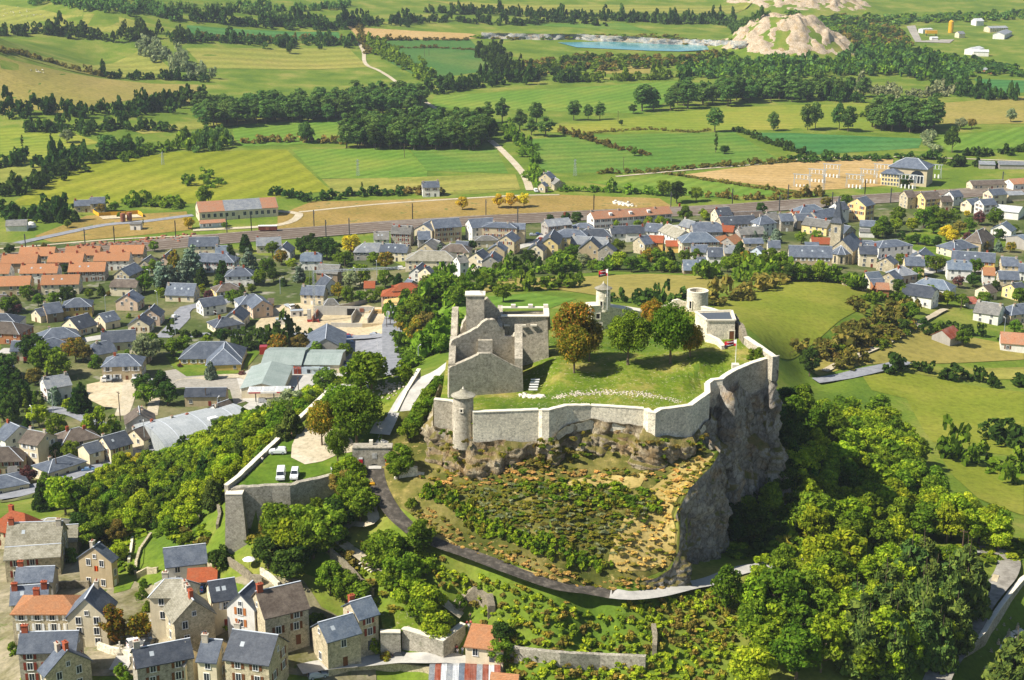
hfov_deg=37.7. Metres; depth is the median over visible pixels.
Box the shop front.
[292,367,329,373]
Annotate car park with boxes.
[237,358,350,401]
[243,373,367,409]
[346,333,381,359]
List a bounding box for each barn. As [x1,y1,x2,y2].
[184,387,228,406]
[875,282,889,296]
[931,325,960,345]
[966,179,1006,188]
[978,161,995,168]
[996,161,1023,168]
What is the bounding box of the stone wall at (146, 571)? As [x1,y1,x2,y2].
[136,567,158,578]
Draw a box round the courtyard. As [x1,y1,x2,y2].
[440,309,758,410]
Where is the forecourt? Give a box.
[239,398,395,484]
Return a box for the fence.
[93,210,142,216]
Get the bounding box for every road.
[0,335,100,353]
[0,386,358,498]
[15,214,193,243]
[47,406,105,422]
[157,299,233,337]
[190,332,381,338]
[367,468,614,597]
[368,439,388,468]
[370,363,445,434]
[382,305,402,374]
[520,225,678,248]
[609,551,980,599]
[813,361,910,382]
[923,546,1020,679]
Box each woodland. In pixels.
[104,133,144,157]
[175,123,233,152]
[469,32,731,44]
[507,48,734,74]
[675,37,976,79]
[782,8,1023,35]
[833,13,913,46]
[902,53,1023,77]
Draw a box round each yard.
[87,382,123,408]
[156,369,244,403]
[907,25,953,42]
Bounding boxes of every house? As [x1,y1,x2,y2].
[0,252,41,272]
[0,264,14,275]
[0,275,34,295]
[0,294,11,312]
[0,313,26,323]
[0,321,33,343]
[0,418,28,446]
[0,446,27,473]
[0,471,29,492]
[0,503,42,548]
[3,543,63,582]
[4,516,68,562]
[9,340,22,360]
[9,580,51,611]
[9,587,80,648]
[14,559,58,594]
[16,623,83,679]
[17,426,57,466]
[18,244,58,263]
[19,262,61,282]
[30,307,45,322]
[31,453,87,478]
[34,337,65,357]
[37,326,80,341]
[37,639,93,679]
[39,371,71,400]
[40,271,82,294]
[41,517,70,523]
[42,301,63,322]
[46,250,86,270]
[54,424,100,455]
[61,313,97,335]
[62,298,93,317]
[64,578,117,646]
[65,245,102,261]
[66,523,80,553]
[67,261,108,281]
[74,198,90,211]
[76,440,104,464]
[76,539,118,587]
[87,340,117,361]
[90,196,105,212]
[93,249,132,269]
[94,310,120,329]
[99,430,133,461]
[101,327,135,350]
[101,352,145,379]
[109,242,146,262]
[109,277,142,295]
[114,262,143,278]
[115,289,144,310]
[123,405,155,432]
[127,313,154,332]
[127,419,154,449]
[128,338,151,362]
[130,637,194,679]
[138,254,157,272]
[144,304,164,325]
[147,570,200,639]
[159,249,179,264]
[162,579,216,650]
[163,543,207,578]
[164,282,200,301]
[178,341,246,364]
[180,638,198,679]
[188,235,219,253]
[195,632,227,679]
[196,295,226,315]
[199,251,239,272]
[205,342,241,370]
[205,577,237,635]
[206,315,244,331]
[208,399,232,408]
[210,281,239,296]
[215,244,228,253]
[222,621,289,679]
[224,265,254,286]
[224,580,256,636]
[226,305,249,325]
[233,292,268,309]
[246,294,272,318]
[251,580,309,652]
[256,235,281,252]
[273,241,295,259]
[300,250,322,269]
[300,284,327,304]
[310,612,362,676]
[315,273,335,295]
[316,262,343,282]
[341,593,380,656]
[353,241,380,260]
[373,230,389,242]
[379,242,411,261]
[380,285,412,309]
[383,297,399,305]
[390,223,414,245]
[392,282,417,291]
[404,277,417,283]
[405,250,456,271]
[409,262,426,281]
[414,220,433,241]
[417,229,430,246]
[417,238,438,250]
[417,264,433,282]
[421,179,439,196]
[430,217,461,241]
[434,239,445,246]
[440,241,472,257]
[453,252,469,276]
[455,239,469,246]
[463,623,508,671]
[465,217,492,239]
[468,248,488,270]
[473,235,497,247]
[481,251,502,274]
[482,219,517,238]
[486,241,507,263]
[490,672,521,679]
[497,231,520,253]
[512,221,525,243]
[527,238,546,259]
[538,171,555,188]
[538,181,548,192]
[541,217,572,234]
[542,229,562,256]
[551,177,564,190]
[557,226,588,240]
[561,234,570,249]
[570,233,610,251]
[572,223,593,229]
[579,236,602,259]
[583,227,612,242]
[597,242,616,260]
[608,225,625,242]
[625,223,644,241]
[632,234,653,253]
[645,221,663,234]
[649,235,664,250]
[658,221,687,243]
[665,240,677,252]
[677,231,718,254]
[678,217,695,232]
[681,260,697,273]
[690,221,722,236]
[690,243,707,258]
[695,255,705,262]
[706,247,723,263]
[710,207,732,221]
[715,213,755,227]
[715,235,726,246]
[720,234,741,245]
[722,223,735,236]
[722,244,735,255]
[732,211,762,217]
[734,226,764,238]
[741,236,763,250]
[750,245,767,254]
[751,214,776,235]
[763,211,779,228]
[766,238,780,254]
[778,211,793,231]
[787,245,832,266]
[790,204,822,212]
[793,211,813,228]
[801,215,830,235]
[804,242,818,245]
[809,207,834,219]
[809,235,829,245]
[828,225,855,237]
[829,200,849,222]
[848,196,875,221]
[857,243,877,267]
[859,220,875,228]
[859,238,872,244]
[864,270,883,288]
[865,239,913,257]
[875,255,898,271]
[882,269,903,291]
[885,265,917,282]
[899,190,916,208]
[902,254,924,274]
[902,283,939,308]
[910,247,935,270]
[914,277,956,293]
[915,189,939,209]
[936,237,978,256]
[939,194,953,210]
[944,189,963,205]
[945,259,972,282]
[951,248,995,269]
[960,197,978,212]
[965,227,995,251]
[973,299,1005,325]
[974,197,997,214]
[974,281,997,299]
[981,267,995,283]
[983,187,1007,203]
[990,221,1016,238]
[996,270,1019,289]
[998,255,1018,270]
[999,331,1023,352]
[1001,281,1023,300]
[1004,178,1023,189]
[1004,303,1023,322]
[1006,191,1023,201]
[1018,261,1023,280]
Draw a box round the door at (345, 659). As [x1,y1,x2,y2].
[343,656,347,665]
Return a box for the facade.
[586,302,641,329]
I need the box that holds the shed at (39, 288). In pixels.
[37,283,40,292]
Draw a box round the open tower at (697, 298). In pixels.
[686,287,708,311]
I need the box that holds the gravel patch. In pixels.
[291,425,352,463]
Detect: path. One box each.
[0,235,193,248]
[115,380,135,415]
[147,389,159,414]
[174,374,246,381]
[193,210,302,230]
[298,194,558,211]
[335,505,463,617]
[358,43,436,108]
[487,140,533,189]
[616,157,869,176]
[821,308,947,370]
[893,156,1022,160]
[991,574,998,581]
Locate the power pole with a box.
[117,392,120,420]
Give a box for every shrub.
[7,641,16,656]
[37,471,49,483]
[65,547,77,563]
[88,354,102,368]
[109,420,121,433]
[113,662,127,675]
[120,671,133,679]
[127,563,138,574]
[134,587,147,600]
[138,578,147,587]
[141,600,149,611]
[180,329,189,335]
[191,329,200,337]
[201,334,212,340]
[207,544,233,570]
[309,612,326,631]
[370,637,380,653]
[379,651,391,661]
[390,361,413,381]
[404,498,416,508]
[933,322,941,331]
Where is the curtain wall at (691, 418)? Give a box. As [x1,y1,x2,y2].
[434,336,779,441]
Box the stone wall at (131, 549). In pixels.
[127,536,133,562]
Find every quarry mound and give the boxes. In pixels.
[721,12,854,55]
[727,0,870,11]
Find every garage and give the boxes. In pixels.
[364,281,375,291]
[859,228,873,237]
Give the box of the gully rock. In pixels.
[694,429,700,441]
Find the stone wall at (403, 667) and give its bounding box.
[350,662,428,673]
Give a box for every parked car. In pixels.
[81,466,95,470]
[111,378,121,381]
[143,637,156,645]
[199,582,206,591]
[269,446,286,454]
[307,670,328,679]
[392,651,405,656]
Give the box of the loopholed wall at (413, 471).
[394,466,423,479]
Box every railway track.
[0,189,967,255]
[0,189,983,257]
[0,189,1011,259]
[103,190,1019,251]
[147,191,1023,249]
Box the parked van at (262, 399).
[258,397,267,402]
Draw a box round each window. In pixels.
[10,561,16,566]
[15,615,27,620]
[16,623,28,630]
[23,654,36,659]
[23,662,36,670]
[25,673,38,679]
[27,559,37,565]
[30,453,36,457]
[31,615,43,620]
[32,623,44,630]
[46,615,57,620]
[48,623,60,630]
[56,671,62,679]
[75,617,81,624]
[76,664,81,673]
[85,558,90,565]
[93,617,98,624]
[93,627,99,634]
[99,560,103,567]
[101,579,105,586]
[103,367,111,371]
[122,367,129,370]
[146,665,159,672]
[146,675,159,679]
[158,599,164,605]
[160,611,164,618]
[171,661,184,667]
[172,671,183,679]
[182,620,188,629]
[203,673,209,679]
[204,664,210,669]
[219,601,229,609]
[231,662,243,668]
[232,673,244,679]
[234,607,245,615]
[235,618,246,626]
[249,664,261,671]
[251,675,263,679]
[272,625,284,633]
[272,668,277,679]
[280,645,285,658]
[281,658,286,670]
[290,611,302,618]
[290,621,302,630]
[341,639,346,647]
[363,617,373,624]
[364,626,375,635]
[472,648,477,655]
[596,313,600,318]
[688,300,692,309]
[911,171,923,183]
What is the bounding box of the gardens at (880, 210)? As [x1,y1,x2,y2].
[390,196,1023,328]
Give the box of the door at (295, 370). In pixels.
[294,369,300,373]
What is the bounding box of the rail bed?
[0,188,1023,260]
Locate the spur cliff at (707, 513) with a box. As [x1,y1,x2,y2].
[638,439,732,594]
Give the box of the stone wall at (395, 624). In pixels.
[380,608,465,657]
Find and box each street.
[109,620,151,669]
[297,652,465,673]
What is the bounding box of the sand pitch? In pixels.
[99,214,140,218]
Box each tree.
[0,296,13,312]
[0,352,20,372]
[0,362,12,391]
[0,378,14,395]
[0,393,10,421]
[0,395,19,421]
[3,244,15,253]
[9,366,23,383]
[10,294,21,307]
[12,303,22,312]
[14,333,43,357]
[18,209,26,219]
[18,375,33,404]
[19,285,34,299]
[19,465,37,480]
[21,389,28,412]
[21,416,30,427]
[25,367,44,384]
[25,404,49,425]
[27,339,62,376]
[31,293,44,305]
[31,481,56,512]
[32,391,37,405]
[39,391,44,404]
[43,351,71,374]
[43,475,82,514]
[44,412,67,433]
[45,207,54,221]
[46,292,62,302]
[47,386,62,405]
[49,442,62,457]
[56,208,65,222]
[59,129,72,142]
[59,286,76,300]
[60,337,82,361]
[60,440,79,455]
[61,264,67,273]
[61,398,69,408]
[63,219,71,227]
[65,479,89,491]
[67,380,92,413]
[69,511,91,531]
[70,209,80,221]
[70,486,88,512]
[72,339,91,362]
[78,494,93,513]
[78,520,101,544]
[80,406,117,435]
[80,472,96,485]
[83,288,93,297]
[85,476,95,492]
[85,498,105,519]
[89,486,100,498]
[90,482,103,488]
[92,467,105,475]
[92,513,114,537]
[95,135,118,151]
[95,203,105,211]
[96,283,105,295]
[96,474,106,479]
[96,484,109,512]
[98,603,126,643]
[99,489,124,511]
[103,471,115,480]
[104,465,120,474]
[104,479,113,485]
[104,519,127,539]
[105,509,119,518]
[108,485,120,491]
[109,201,118,210]
[109,495,128,510]
[109,542,129,559]
[111,451,130,466]
[111,469,129,482]
[113,474,126,485]
[113,507,135,529]
[115,138,132,150]
[119,474,141,486]
[120,476,137,490]
[122,463,137,470]
[122,507,147,529]
[124,492,149,524]
[124,611,151,637]
[125,488,133,497]
[127,475,143,493]
[128,467,142,476]
[130,373,151,389]
[131,333,160,363]
[132,452,140,464]
[133,384,154,404]
[134,488,149,501]
[135,273,154,292]
[136,449,151,465]
[136,472,155,490]
[138,464,149,473]
[139,499,160,521]
[141,266,150,274]
[142,502,153,521]
[143,453,160,466]
[144,455,165,468]
[145,332,164,356]
[147,258,160,269]
[148,241,158,251]
[148,370,171,389]
[148,472,165,488]
[149,485,166,499]
[149,496,169,529]
[151,261,172,287]
[152,467,162,472]
[153,381,178,405]
[153,447,168,456]
[154,480,173,487]
[155,287,164,296]
[156,491,175,502]
[157,461,168,467]
[157,505,175,521]
[158,514,181,535]
[159,470,167,476]
[159,501,177,513]
[162,337,181,355]
[163,264,178,284]
[163,463,170,471]
[164,443,184,461]
[164,484,171,492]
[165,458,174,466]
[165,470,177,479]
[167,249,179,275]
[168,465,181,478]
[168,474,174,482]
[168,480,183,498]
[172,448,184,465]
[172,495,180,504]
[172,503,201,527]
[173,467,185,483]
[174,434,185,446]
[175,257,193,282]
[175,448,194,463]
[176,461,190,465]
[176,531,195,545]
[177,335,192,350]
[177,480,191,504]
[178,463,193,469]
[181,471,193,481]
[181,478,203,506]
[183,217,194,228]
[183,244,205,275]
[185,444,195,448]
[186,433,195,439]
[186,465,195,471]
[190,429,208,445]
[190,469,210,479]
[191,452,199,467]
[194,267,208,286]
[195,185,213,201]
[196,438,202,452]
[196,456,208,473]
[197,446,210,460]
[198,284,205,292]
[198,475,223,496]
[199,450,208,459]
[201,433,217,448]
[201,479,224,510]
[203,290,213,297]
[204,361,218,380]
[205,435,224,446]
[205,456,217,469]
[206,425,212,433]
[207,448,217,460]
[209,452,215,461]
[210,437,222,450]
[210,453,228,470]
[211,416,229,426]
[211,421,226,432]
[211,423,230,434]
[213,466,237,492]
[214,257,227,281]
[216,442,233,458]
[217,329,228,340]
[218,419,232,423]
[218,428,230,435]
[218,452,242,467]
[222,433,234,444]
[225,289,239,303]
[226,244,236,255]
[227,421,239,430]
[229,459,244,475]
[231,433,244,452]
[233,412,245,423]
[233,419,257,439]
[236,413,250,429]
[236,433,247,462]
[238,232,252,252]
[238,283,246,295]
[240,247,258,269]
[242,436,254,454]
[242,445,254,467]
[243,410,266,423]
[246,283,256,292]
[246,418,266,436]
[247,408,259,412]
[251,269,265,285]
[251,444,266,459]
[251,536,285,568]
[252,431,274,452]
[255,427,273,435]
[255,427,274,439]
[258,406,268,410]
[258,502,290,534]
[258,524,266,534]
[259,257,275,271]
[264,241,278,255]
[264,404,286,428]
[265,397,276,406]
[267,267,280,281]
[267,333,287,348]
[267,515,299,549]
[269,398,285,409]
[269,547,309,582]
[270,418,295,442]
[271,415,283,427]
[272,249,288,264]
[273,399,294,408]
[274,388,301,400]
[279,277,287,286]
[281,405,304,434]
[283,401,296,406]
[284,408,302,415]
[284,504,314,535]
[285,258,296,266]
[286,42,292,53]
[289,333,309,346]
[290,543,316,561]
[291,397,308,413]
[292,263,306,282]
[292,510,335,558]
[294,235,311,252]
[296,238,305,252]
[297,121,315,142]
[299,395,313,404]
[302,387,320,397]
[303,503,349,552]
[304,385,324,392]
[304,399,336,445]
[305,277,314,284]
[306,233,316,243]
[306,237,323,253]
[306,389,316,400]
[309,341,321,349]
[310,497,323,507]
[311,366,337,390]
[314,559,346,594]
[315,237,338,258]
[317,544,330,552]
[320,383,358,429]
[323,497,355,525]
[324,241,341,260]
[324,428,349,460]
[326,568,359,603]
[328,469,359,495]
[330,387,384,442]
[330,456,367,479]
[331,282,342,299]
[332,251,341,264]
[332,493,344,501]
[335,470,370,500]
[336,343,353,355]
[339,251,353,266]
[339,353,372,389]
[340,286,354,302]
[341,234,360,252]
[341,271,359,287]
[343,501,355,522]
[344,485,380,521]
[345,580,373,599]
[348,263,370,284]
[349,350,389,390]
[352,350,363,356]
[353,290,365,300]
[360,538,388,568]
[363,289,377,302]
[366,251,378,264]
[368,529,408,564]
[375,287,385,298]
[375,564,404,596]
[377,251,393,266]
[377,269,394,287]
[382,552,421,587]
[384,443,414,469]
[385,458,408,479]
[389,576,427,604]
[392,273,402,284]
[393,310,409,330]
[395,541,409,555]
[396,300,430,326]
[396,420,419,441]
[402,411,423,428]
[403,292,436,310]
[403,317,424,337]
[404,596,435,621]
[406,518,436,547]
[406,583,448,615]
[409,330,431,350]
[410,401,428,415]
[412,282,439,301]
[413,544,425,556]
[414,311,433,327]
[417,557,435,575]
[418,274,428,284]
[419,388,435,400]
[420,609,455,638]
[422,397,434,412]
[428,271,456,301]
[428,380,442,392]
[431,333,449,353]
[433,375,443,384]
[447,284,465,306]
[453,594,467,608]
[455,196,467,209]
[458,280,474,299]
[468,240,477,247]
[477,272,488,279]
[486,636,515,662]
[491,262,502,268]
[491,621,516,640]
[492,193,504,207]
[492,282,511,301]
[505,193,518,207]
[512,259,523,269]
[517,193,528,203]
[519,249,537,263]
[534,256,542,268]
[546,214,554,218]
[546,259,559,273]
[550,300,594,340]
[554,324,592,372]
[560,212,570,218]
[565,244,580,257]
[568,254,577,263]
[571,211,583,221]
[577,253,591,267]
[580,319,604,361]
[586,259,597,271]
[594,260,607,272]
[604,307,652,364]
[611,238,626,251]
[611,251,627,269]
[623,255,639,271]
[628,104,636,113]
[630,148,637,155]
[633,220,641,224]
[637,253,649,261]
[640,297,662,323]
[642,247,658,262]
[643,216,652,223]
[648,247,665,262]
[649,301,694,363]
[654,215,663,223]
[656,180,670,195]
[656,257,667,271]
[662,218,671,224]
[665,260,677,272]
[666,247,675,261]
[668,181,686,202]
[676,324,705,357]
[677,205,692,218]
[678,249,691,259]
[688,187,703,201]
[690,248,703,259]
[700,210,709,220]
[710,563,746,609]
[713,131,717,151]
[719,145,729,153]
[720,256,733,271]
[726,253,742,267]
[727,513,748,540]
[727,645,777,679]
[729,502,748,517]
[733,240,744,256]
[734,575,767,603]
[735,598,776,639]
[741,495,757,514]
[744,565,769,583]
[745,614,789,655]
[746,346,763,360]
[752,253,771,265]
[756,202,767,211]
[756,567,808,608]
[757,486,784,511]
[758,480,781,500]
[761,247,776,257]
[762,231,769,241]
[766,263,783,277]
[766,602,787,624]
[767,111,780,130]
[767,620,826,679]
[769,542,796,573]
[770,229,782,241]
[770,520,789,535]
[772,251,792,267]
[773,465,795,489]
[777,387,796,404]
[778,420,800,446]
[779,408,786,418]
[782,262,798,278]
[782,404,801,422]
[782,502,803,524]
[783,394,806,417]
[783,490,829,528]
[784,602,818,628]
[785,458,798,479]
[785,487,803,504]
[786,445,812,464]
[787,449,816,480]
[791,474,833,496]
[794,231,806,243]
[794,383,813,408]
[794,476,822,499]
[795,391,817,413]
[796,263,812,280]
[796,422,808,445]
[796,464,818,475]
[796,501,830,536]
[797,568,828,609]
[798,440,826,469]
[798,532,843,569]
[799,346,820,376]
[799,562,837,584]
[800,103,817,129]
[800,409,825,433]
[802,427,830,454]
[804,588,842,618]
[808,102,823,128]
[808,612,845,672]
[810,230,822,236]
[810,262,828,280]
[812,549,858,587]
[814,401,834,412]
[818,491,839,530]
[819,398,830,404]
[819,459,840,477]
[819,469,839,492]
[819,533,840,547]
[820,196,832,207]
[820,413,846,439]
[822,513,868,543]
[824,440,860,480]
[825,408,845,445]
[825,585,874,622]
[826,573,851,595]
[827,497,843,517]
[830,494,846,511]
[831,103,844,129]
[832,394,856,410]
[832,526,867,569]
[832,547,856,567]
[832,618,854,635]
[833,427,866,450]
[834,608,886,679]
[836,402,852,416]
[836,440,859,459]
[838,492,857,497]
[839,274,847,282]
[839,461,864,489]
[839,495,871,536]
[840,106,858,131]
[840,194,853,204]
[841,584,876,631]
[842,406,861,419]
[842,487,865,496]
[843,416,853,429]
[844,577,865,606]
[845,511,865,536]
[846,278,858,288]
[847,396,862,409]
[848,417,860,437]
[850,415,863,426]
[851,637,891,674]
[853,450,875,476]
[853,554,886,584]
[854,480,873,492]
[855,426,885,452]
[856,277,869,290]
[857,606,882,645]
[858,496,883,537]
[859,453,887,467]
[859,462,894,487]
[860,409,874,416]
[860,415,873,422]
[860,439,870,452]
[861,420,875,430]
[862,491,887,535]
[864,394,891,411]
[865,578,881,590]
[867,448,890,467]
[868,519,897,551]
[869,415,881,426]
[869,556,899,587]
[870,223,884,238]
[870,571,897,608]
[870,604,905,647]
[872,483,893,497]
[873,406,892,424]
[873,541,896,558]
[873,543,901,563]
[874,215,893,235]
[874,423,895,435]
[874,591,904,620]
[874,630,911,679]
[875,488,903,519]
[876,426,897,440]
[876,477,906,489]
[878,446,899,468]
[880,439,900,457]
[882,642,907,676]
[883,602,916,672]
[884,225,893,235]
[884,406,902,421]
[884,414,907,431]
[887,496,913,540]
[887,513,913,545]
[888,460,900,469]
[889,206,906,219]
[890,217,902,231]
[890,461,922,486]
[890,487,918,504]
[891,279,906,291]
[891,561,917,585]
[893,534,928,571]
[894,430,915,439]
[894,450,918,463]
[894,574,910,609]
[895,253,904,266]
[895,469,917,497]
[896,438,906,447]
[897,231,905,239]
[897,318,910,329]
[898,458,928,487]
[898,548,918,585]
[899,435,923,456]
[899,444,915,457]
[900,301,919,317]
[901,175,913,187]
[901,604,915,615]
[901,611,914,644]
[902,498,948,536]
[902,567,944,613]
[903,432,919,439]
[904,421,915,433]
[905,235,913,242]
[905,442,921,456]
[906,217,920,231]
[907,626,924,659]
[908,534,938,553]
[908,597,940,671]
[911,233,920,243]
[911,583,942,623]
[912,535,940,570]
[913,207,935,227]
[913,267,924,280]
[913,492,939,504]
[915,437,929,460]
[915,456,926,462]
[916,474,948,494]
[916,488,930,500]
[918,317,928,330]
[918,564,937,585]
[919,234,931,244]
[921,465,950,492]
[921,485,949,497]
[925,255,933,267]
[926,218,940,233]
[928,255,946,272]
[928,615,959,674]
[929,555,941,575]
[930,204,939,212]
[931,236,941,246]
[931,500,966,542]
[934,492,981,538]
[934,544,960,565]
[935,207,953,226]
[936,559,966,604]
[937,224,953,240]
[938,292,943,301]
[938,593,944,614]
[938,608,958,658]
[939,587,956,605]
[940,289,955,305]
[943,126,960,152]
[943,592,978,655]
[946,229,961,240]
[946,536,990,592]
[949,208,961,222]
[949,620,963,640]
[952,219,967,232]
[952,275,964,287]
[955,117,967,128]
[955,294,969,305]
[955,328,972,345]
[955,540,992,620]
[957,491,979,501]
[958,508,982,542]
[963,232,970,238]
[964,210,970,216]
[964,217,977,230]
[966,272,980,286]
[968,119,977,127]
[969,258,983,273]
[970,499,983,512]
[972,211,985,224]
[976,291,993,301]
[976,507,997,543]
[980,514,1014,550]
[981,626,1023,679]
[982,503,1005,517]
[983,241,990,249]
[985,207,1004,225]
[991,280,999,288]
[993,228,1006,238]
[993,239,1002,252]
[997,508,1013,532]
[1005,108,1017,121]
[1006,242,1016,252]
[1007,319,1023,330]
[1011,287,1023,303]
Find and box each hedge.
[0,10,75,37]
[0,45,110,77]
[0,84,177,118]
[0,136,108,169]
[0,157,90,195]
[0,192,73,221]
[22,110,177,135]
[27,0,183,20]
[30,16,192,43]
[86,139,204,162]
[100,58,210,82]
[101,189,181,206]
[124,189,184,209]
[133,83,207,110]
[135,33,216,78]
[141,0,291,19]
[162,324,269,336]
[166,26,357,48]
[167,3,346,30]
[181,166,226,187]
[183,31,363,41]
[229,307,312,351]
[235,0,351,11]
[239,131,345,144]
[267,185,404,202]
[274,5,424,28]
[354,22,372,53]
[357,31,436,80]
[364,33,468,40]
[370,44,474,49]
[382,261,485,318]
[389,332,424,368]
[391,303,439,346]
[393,185,445,194]
[398,266,585,299]
[411,303,464,357]
[413,8,607,25]
[423,0,736,22]
[424,58,583,93]
[474,39,547,77]
[475,249,722,282]
[495,117,540,163]
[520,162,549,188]
[556,177,668,194]
[557,125,651,155]
[573,60,682,81]
[586,126,710,133]
[596,156,795,173]
[610,278,686,305]
[616,3,770,34]
[662,171,799,192]
[675,63,866,102]
[691,250,865,288]
[704,184,824,199]
[707,267,809,305]
[732,126,815,155]
[787,149,942,162]
[789,295,921,370]
[855,69,958,97]
[858,110,866,116]
[860,284,942,303]
[876,53,1019,100]
[882,351,1023,388]
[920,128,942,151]
[923,320,1023,339]
[929,414,1023,484]
[937,154,997,166]
[962,143,1023,156]
[977,417,1023,448]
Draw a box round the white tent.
[28,221,36,227]
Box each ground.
[0,0,1023,679]
[0,549,375,679]
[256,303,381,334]
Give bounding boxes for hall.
[134,403,242,450]
[306,323,346,349]
[918,28,932,33]
[929,36,937,39]
[955,31,964,37]
[964,46,983,54]
[971,18,983,25]
[973,49,988,55]
[984,26,1007,32]
[993,29,1011,38]
[997,204,1023,219]
[1006,234,1023,249]
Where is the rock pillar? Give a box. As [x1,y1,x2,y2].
[714,380,751,506]
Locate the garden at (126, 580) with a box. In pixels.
[114,529,146,592]
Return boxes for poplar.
[7,382,22,404]
[190,90,212,110]
[191,103,203,118]
[194,107,212,125]
[197,98,215,117]
[203,102,222,127]
[211,94,221,100]
[217,102,230,124]
[218,98,232,122]
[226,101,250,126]
[239,97,251,120]
[240,92,252,97]
[247,94,261,119]
[247,99,262,123]
[253,90,269,100]
[256,100,275,123]
[264,99,274,119]
[266,89,282,100]
[271,103,284,121]
[274,94,287,118]
[280,101,287,120]
[283,97,300,121]
[289,87,307,96]
[295,95,304,121]
[299,98,319,120]
[310,87,325,95]
[310,89,324,98]
[310,96,322,119]
[320,95,334,119]
[320,104,335,121]
[327,90,339,99]
[328,87,340,97]
[331,95,352,116]
[336,113,350,130]
[336,123,354,147]
[338,89,347,94]
[345,80,364,93]
[345,117,359,124]
[348,86,365,93]
[349,89,363,97]
[350,97,366,113]
[350,124,365,147]
[353,120,366,145]
[355,91,372,111]
[359,109,370,119]
[364,82,377,88]
[364,118,385,143]
[365,87,375,93]
[366,127,383,148]
[367,114,381,121]
[370,89,386,110]
[371,110,383,114]
[375,80,387,90]
[375,127,385,147]
[377,87,385,109]
[379,122,387,144]
[382,97,393,109]
[383,88,399,97]
[383,132,396,148]
[385,124,398,145]
[387,116,404,143]
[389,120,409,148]
[391,97,401,108]
[391,110,399,116]
[394,89,406,107]
[396,81,406,87]
[398,117,414,144]
[399,83,417,94]
[402,96,415,108]
[402,128,410,147]
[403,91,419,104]
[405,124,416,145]
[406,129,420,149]
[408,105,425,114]
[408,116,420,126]
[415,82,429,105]
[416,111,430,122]
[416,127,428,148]
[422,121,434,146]
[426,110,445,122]
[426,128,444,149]
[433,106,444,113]
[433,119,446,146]
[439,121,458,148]
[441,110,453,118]
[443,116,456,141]
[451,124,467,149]
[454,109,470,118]
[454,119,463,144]
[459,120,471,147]
[464,133,473,150]
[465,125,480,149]
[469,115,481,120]
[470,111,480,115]
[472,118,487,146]
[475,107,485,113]
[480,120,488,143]
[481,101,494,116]
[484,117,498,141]
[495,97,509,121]
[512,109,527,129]
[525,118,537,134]
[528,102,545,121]
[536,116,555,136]
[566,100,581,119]
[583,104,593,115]
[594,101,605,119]
[633,83,652,110]
[649,88,660,109]
[663,88,676,102]
[664,93,676,110]
[673,82,680,104]
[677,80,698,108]
[680,77,694,84]
[696,81,713,105]
[706,107,724,131]
[708,84,720,103]
[714,83,721,100]
[715,77,723,84]
[718,79,739,105]
[721,75,741,103]
[734,74,744,100]
[741,73,753,98]
[742,79,759,102]
[754,73,767,83]
[758,77,770,98]
[763,82,778,100]
[769,72,784,78]
[771,71,788,98]
[783,80,801,101]
[790,76,801,98]
[799,79,815,100]
[811,70,825,84]
[815,77,831,98]
[828,76,835,87]
[832,78,845,89]
[846,76,854,90]
[856,77,872,94]
[865,102,877,126]
[867,96,883,125]
[868,107,881,128]
[873,107,888,130]
[874,93,888,101]
[879,99,892,128]
[884,94,895,124]
[885,101,902,131]
[894,97,905,126]
[898,95,919,128]
[900,104,914,130]
[902,108,919,132]
[910,96,919,100]
[910,106,918,130]
[911,100,924,128]
[916,104,935,129]
[918,110,936,130]
[921,99,929,104]
[924,101,945,127]
[927,92,945,125]
[927,98,945,128]
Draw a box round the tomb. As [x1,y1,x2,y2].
[1013,623,1023,635]
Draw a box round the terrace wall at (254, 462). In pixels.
[224,390,327,492]
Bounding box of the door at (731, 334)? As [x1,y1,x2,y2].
[728,330,734,338]
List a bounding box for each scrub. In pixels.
[81,522,210,571]
[222,373,350,491]
[244,531,452,622]
[411,507,664,589]
[418,422,705,489]
[418,480,613,572]
[421,552,742,679]
[458,479,654,556]
[514,477,663,518]
[615,458,714,573]
[725,501,802,558]
[751,418,830,569]
[769,538,1023,568]
[828,313,917,358]
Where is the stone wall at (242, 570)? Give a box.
[227,557,263,584]
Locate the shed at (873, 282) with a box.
[870,278,884,290]
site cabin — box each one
[275,317,285,324]
[290,309,302,316]
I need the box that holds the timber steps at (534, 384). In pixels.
[529,379,539,389]
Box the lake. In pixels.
[558,42,707,50]
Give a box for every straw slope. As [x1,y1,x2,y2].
[431,533,611,588]
[542,470,648,501]
[608,452,713,570]
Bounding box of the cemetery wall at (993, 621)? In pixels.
[964,575,1023,657]
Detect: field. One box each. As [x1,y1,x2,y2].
[0,5,175,32]
[0,57,197,114]
[0,127,96,166]
[0,164,40,182]
[11,48,168,76]
[15,149,328,204]
[36,211,192,241]
[132,113,321,133]
[186,46,366,69]
[187,25,339,38]
[232,118,337,145]
[278,195,671,228]
[292,147,426,177]
[322,174,519,193]
[349,27,480,39]
[369,40,493,78]
[408,147,507,172]
[429,0,750,13]
[432,81,676,112]
[437,293,574,317]
[483,274,734,298]
[506,23,648,30]
[520,103,923,132]
[528,132,775,172]
[589,175,787,197]
[595,65,650,73]
[685,158,892,190]
[713,278,880,358]
[755,133,921,154]
[810,320,1023,375]
[863,372,1023,455]
[899,366,1023,378]
[934,126,1023,151]
[939,96,1023,123]
[939,454,1023,514]
[975,79,1023,92]
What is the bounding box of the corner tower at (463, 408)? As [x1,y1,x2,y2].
[451,387,474,449]
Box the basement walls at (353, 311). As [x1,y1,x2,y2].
[312,306,374,326]
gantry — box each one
[793,173,811,186]
[808,168,825,181]
[823,163,839,177]
[845,173,864,188]
[860,168,876,183]
[873,163,890,177]
[898,173,916,188]
[934,164,941,178]
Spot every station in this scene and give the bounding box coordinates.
[564,203,680,228]
[880,157,934,186]
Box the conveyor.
[925,30,937,35]

